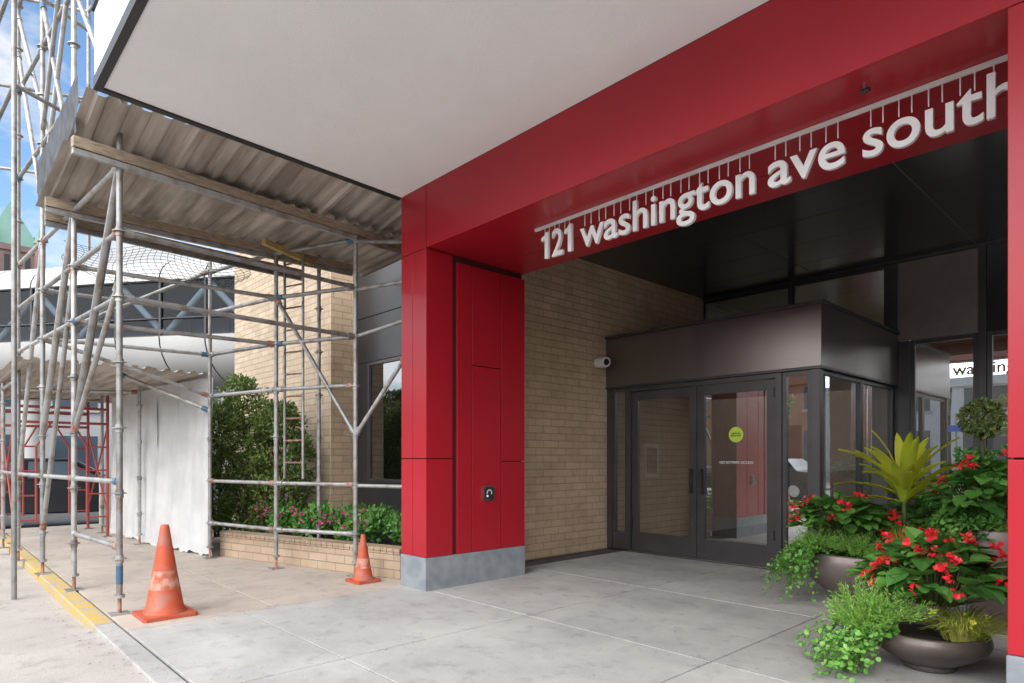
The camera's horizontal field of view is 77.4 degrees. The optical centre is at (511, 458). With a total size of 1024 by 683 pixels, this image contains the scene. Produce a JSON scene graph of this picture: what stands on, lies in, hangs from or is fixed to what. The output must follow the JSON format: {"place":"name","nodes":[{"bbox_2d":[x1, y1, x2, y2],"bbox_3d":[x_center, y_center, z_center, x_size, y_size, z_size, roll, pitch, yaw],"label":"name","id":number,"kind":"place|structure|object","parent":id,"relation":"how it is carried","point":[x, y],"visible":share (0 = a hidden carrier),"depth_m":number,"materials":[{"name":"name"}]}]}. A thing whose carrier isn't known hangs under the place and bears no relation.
{"place":"outdoors","nodes":[
{"label":"outdoors","id":0,"kind":"place"},
{"bbox_2d":[0,545,150,682],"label":"road","id":1,"kind":"structure","parent":0,"point":[36,646],"depth_m":4.81,"materials":[{"name":"concrete"}]},
{"bbox_2d":[5,458,105,514],"bbox_3d":[-10.164,0.730,13.774,4.520,1.500,1.860,0,0,-33],"label":"parked car","id":2,"kind":"object","parent":1,"relation":"on","point":[58,499],"visible":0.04,"depth_m":13.21,"materials":[{"name":"paint"}]},
{"bbox_2d":[99,476,110,526],"bbox_3d":[-8.066,0.850,12.790,0.300,1.000,0.300,0,0,-43],"label":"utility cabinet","id":3,"kind":"object","parent":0,"point":[104,505],"visible":0.21,"depth_m":12.66,"materials":[{"name":"metal"}]},
{"bbox_2d":[0,0,234,267],"label":"sky","id":4,"kind":"structure","parent":0,"point":[30,213],"materials":[{"name":"blue"}]},
{"bbox_2d":[0,258,234,457],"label":"enclosed skyway","id":5,"kind":"object","parent":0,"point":[223,367],"visible":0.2,"depth_m":25.34,"materials":[{"name":"white glass"}]},
{"bbox_2d":[5,485,232,528],"bbox_3d":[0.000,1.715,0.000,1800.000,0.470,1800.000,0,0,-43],"label":"ground","id":6,"kind":"structure","parent":0,"point":[58,519],"depth_m":15.55,"materials":[{"name":"concrete"}]},
{"bbox_2d":[0,200,45,270],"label":"granite clock tower","id":7,"kind":"structure","parent":6,"relation":"on","point":[28,242],"depth_m":147.61,"materials":[{"name":"green metal"}]},
{"bbox_2d":[0,534,113,630],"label":"painted kerb","id":8,"kind":"structure","parent":6,"relation":"on","point":[80,608],"depth_m":6.45,"materials":[{"name":"yellow paint"}]},
{"bbox_2d":[5,389,234,475],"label":"pale office building","id":9,"kind":"structure","parent":6,"relation":"on","point":[61,449],"depth_m":43.65,"materials":[{"name":"concrete"}]},
{"bbox_2d":[5,390,217,468],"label":"windows","id":10,"kind":"structure","parent":9,"relation":"in","point":[61,449],"depth_m":43.49,"materials":[{"name":"glass"}]},
{"bbox_2d":[94,623,186,682],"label":"kerb","id":11,"kind":"structure","parent":6,"relation":"on","point":[146,664],"depth_m":4.39,"materials":[{"name":"grey concrete"}]},
{"bbox_2d":[235,252,329,532],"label":"brick pier","id":12,"kind":"structure","parent":0,"point":[258,364],"depth_m":10.64,"materials":[{"name":"beige brick"}]},
{"bbox_2d":[330,272,358,530],"bbox_3d":[-2.496,-2.150,9.914,0.698,7.000,0.028,0,0,-43],"label":"brick pier return","id":13,"kind":"object","parent":12,"relation":"attached to","point":[341,372],"visible":0.21,"depth_m":9.79,"materials":[{"name":"beige brick"}]},
{"bbox_2d":[5,518,1007,682],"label":"pavement","id":14,"kind":"structure","parent":0,"point":[612,612],"depth_m":5.23,"materials":[{"name":"grey concrete"}]},
{"bbox_2d":[0,395,111,543],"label":"red scaffold frame","id":15,"kind":"object","parent":14,"relation":"on","point":[88,423],"visible":0.69,"depth_m":11.09,"materials":[{"name":"paint"}]},
{"bbox_2d":[132,524,197,622],"bbox_3d":[-3.001,0.959,5.519,0.420,0.778,0.420,0,0,-43],"label":"traffic cone","id":16,"kind":"object","parent":14,"relation":"on","point":[164,601],"visible":1,"depth_m":5.44,"materials":[{"name":"orange plastic"}]},
{"bbox_2d":[0,0,403,616],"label":"scaffolding","id":17,"kind":"object","parent":14,"relation":"on","point":[109,169],"visible":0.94,"depth_m":6.96,"materials":[{"name":"metal"}]},
{"bbox_2d":[110,378,212,555],"bbox_3d":[-5.712,0.126,10.103,4.249,2.471,0.136,0,0,42],"label":"white plastic tarp","id":18,"kind":"object","parent":17,"relation":"attached to","point":[174,465],"visible":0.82,"depth_m":9.60,"materials":[{"name":"white plastic"}]},
{"bbox_2d":[212,398,244,538],"bbox_3d":[-4.725,0.128,10.227,0.998,2.270,1.036,0,0,-21],"label":"evergreen shrub","id":19,"kind":"object","parent":14,"relation":"on","point":[216,534],"visible":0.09,"depth_m":10.12,"materials":[{"name":"green plant"}]},
{"bbox_2d":[212,373,281,533],"bbox_3d":[-4.137,-0.062,9.855,1.283,2.528,1.186,0,0,-43],"label":"evergreen shrub","id":20,"kind":"object","parent":14,"relation":"on","point":[228,417],"visible":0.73,"depth_m":9.55,"materials":[{"name":"green plant"}]},
{"bbox_2d":[220,530,402,579],"bbox_3d":[-2.313,1.185,8.475,3.308,0.350,1.456,0,0,37],"label":"planter masonry","id":21,"kind":"object","parent":14,"relation":"on","point":[330,552],"visible":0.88,"depth_m":7.98,"materials":[{"name":"brick"}]},
{"bbox_2d":[240,398,316,533],"bbox_3d":[-3.445,0.151,9.504,1.112,2.126,1.124,0,0,-43],"label":"evergreen shrub","id":22,"kind":"object","parent":21,"relation":"in","point":[264,422],"visible":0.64,"depth_m":9.30,"materials":[{"name":"green plant"}]},
{"bbox_2d":[254,498,401,544],"bbox_3d":[-2.077,0.862,8.421,3.036,0.611,1.045,0,0,34],"label":"flower bed","id":23,"kind":"object","parent":21,"relation":"in","point":[372,521],"visible":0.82,"depth_m":8.25,"materials":[{"name":"green plant"}]},
{"bbox_2d":[345,534,380,584],"bbox_3d":[-1.635,1.089,7.016,0.290,0.518,0.290,0,0,-43],"label":"traffic cone","id":24,"kind":"object","parent":14,"relation":"on","point":[363,574],"visible":1,"depth_m":6.96,"materials":[{"name":"orange plastic"}]},
{"bbox_2d":[91,0,1023,682],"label":"entrance portico","id":25,"kind":"structure","parent":14,"relation":"on","point":[485,138],"depth_m":5.30,"materials":[{"name":"metal"}]},
{"bbox_2d":[358,259,401,538],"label":"metal cladding","id":26,"kind":"structure","parent":25,"relation":"attached to","point":[379,307],"depth_m":9.54,"materials":[{"name":"grey metal"}]},
{"bbox_2d":[367,356,404,482],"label":"window frames","id":27,"kind":"structure","parent":26,"relation":"attached to","point":[369,365],"depth_m":9.69,"materials":[{"name":"black metal"}]},
{"bbox_2d":[371,360,403,479],"bbox_3d":[-1.464,-0.555,8.970,0.001,1.705,1.996,0,0,-43],"label":"window glass","id":28,"kind":"object","parent":27,"relation":"in","point":[386,439],"visible":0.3,"depth_m":9.37,"materials":[{"name":"black glass"}]},
{"bbox_2d":[482,486,493,500],"bbox_3d":[-0.256,0.380,7.050,0.160,0.160,0.034,0,0,-43],"label":"intercom panel","id":29,"kind":"object","parent":25,"relation":"attached to","point":[487,493],"visible":1,"depth_m":7.02,"materials":[{"name":"metal"}]},
{"bbox_2d":[594,357,609,367],"bbox_3d":[1.347,-1.430,9.450,0.185,0.170,0.240,0,0,-43],"label":"security camera","id":30,"kind":"object","parent":25,"relation":"attached to","point":[601,362],"visible":1,"depth_m":9.39,"materials":[{"name":"white paint"}]},
{"bbox_2d":[643,443,658,476],"bbox_3d":[2.274,0.025,10.449,0.400,0.550,0.047,0,0,-43],"label":"framed notice","id":31,"kind":"object","parent":25,"relation":"attached to","point":[650,459],"visible":1,"depth_m":10.41,"materials":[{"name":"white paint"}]},
{"bbox_2d":[535,54,1007,258],"bbox_3d":[1.453,-1.953,4.667,0.028,0.394,3.610,0,0,-43],"label":"address sign","id":32,"kind":"object","parent":25,"relation":"attached to","point":[969,98],"visible":0.99,"depth_m":4.25,"materials":[{"name":"white metal"}]},
{"bbox_2d":[860,84,870,94],"bbox_3d":[2.033,-2.127,3.676,0.029,0.051,0.054,0,0,-32],"label":"beam spotlight","id":33,"kind":"object","parent":25,"relation":"attached to","point":[865,89],"visible":1,"depth_m":3.67,"materials":[{"name":"metal"}]},
{"bbox_2d":[605,299,899,570],"bbox_3d":[3.513,-0.245,9.462,2.820,3.190,3.178,0,0,-43],"label":"glass vestibule","id":34,"kind":"object","parent":14,"relation":"on","point":[821,375],"visible":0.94,"depth_m":8.28,"materials":[{"name":"brown metal"}]},
{"bbox_2d":[631,386,696,556],"bbox_3d":[2.117,0.177,8.995,0.106,2.305,1.066,0,0,-43],"label":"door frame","id":35,"kind":"structure","parent":34,"relation":"in","point":[652,542],"depth_m":8.96,"materials":[{"name":"brown metal"}]},
{"bbox_2d":[697,379,774,566],"bbox_3d":[2.856,0.177,8.206,0.106,2.305,1.075,0,0,-43],"label":"door right","id":36,"kind":"structure","parent":34,"relation":"in","point":[731,551],"depth_m":8.20,"materials":[{"name":"brown metal"}]},
{"bbox_2d":[685,237,1007,575],"bbox_3d":[9.741,-0.775,9.348,11.400,4.250,12.340,0,0,-43],"label":"lobby storefront","id":37,"kind":"object","parent":14,"relation":"on","point":[944,313],"visible":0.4,"depth_m":9.17,"materials":[{"name":"brown metal"}]},
{"bbox_2d":[760,429,973,604],"bbox_3d":[3.313,0.536,5.850,1.929,1.625,1.449,0,0,0],"label":"flower planter","id":38,"kind":"object","parent":14,"relation":"on","point":[826,561],"visible":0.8,"depth_m":5.81,"materials":[{"name":"ceramic"}]},
{"bbox_2d":[794,527,1007,682],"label":"flower planter","id":39,"kind":"object","parent":14,"relation":"on","point":[949,641],"visible":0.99,"depth_m":3.97,"materials":[{"name":"ceramic"}]},
{"bbox_2d":[918,397,1013,634],"bbox_3d":[3.740,0.429,4.965,1.065,1.839,0.878,0,0,-20],"label":"topiary planter","id":40,"kind":"object","parent":14,"relation":"on","point":[978,506],"visible":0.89,"depth_m":4.87,"materials":[{"name":"ceramic"}]}
]}

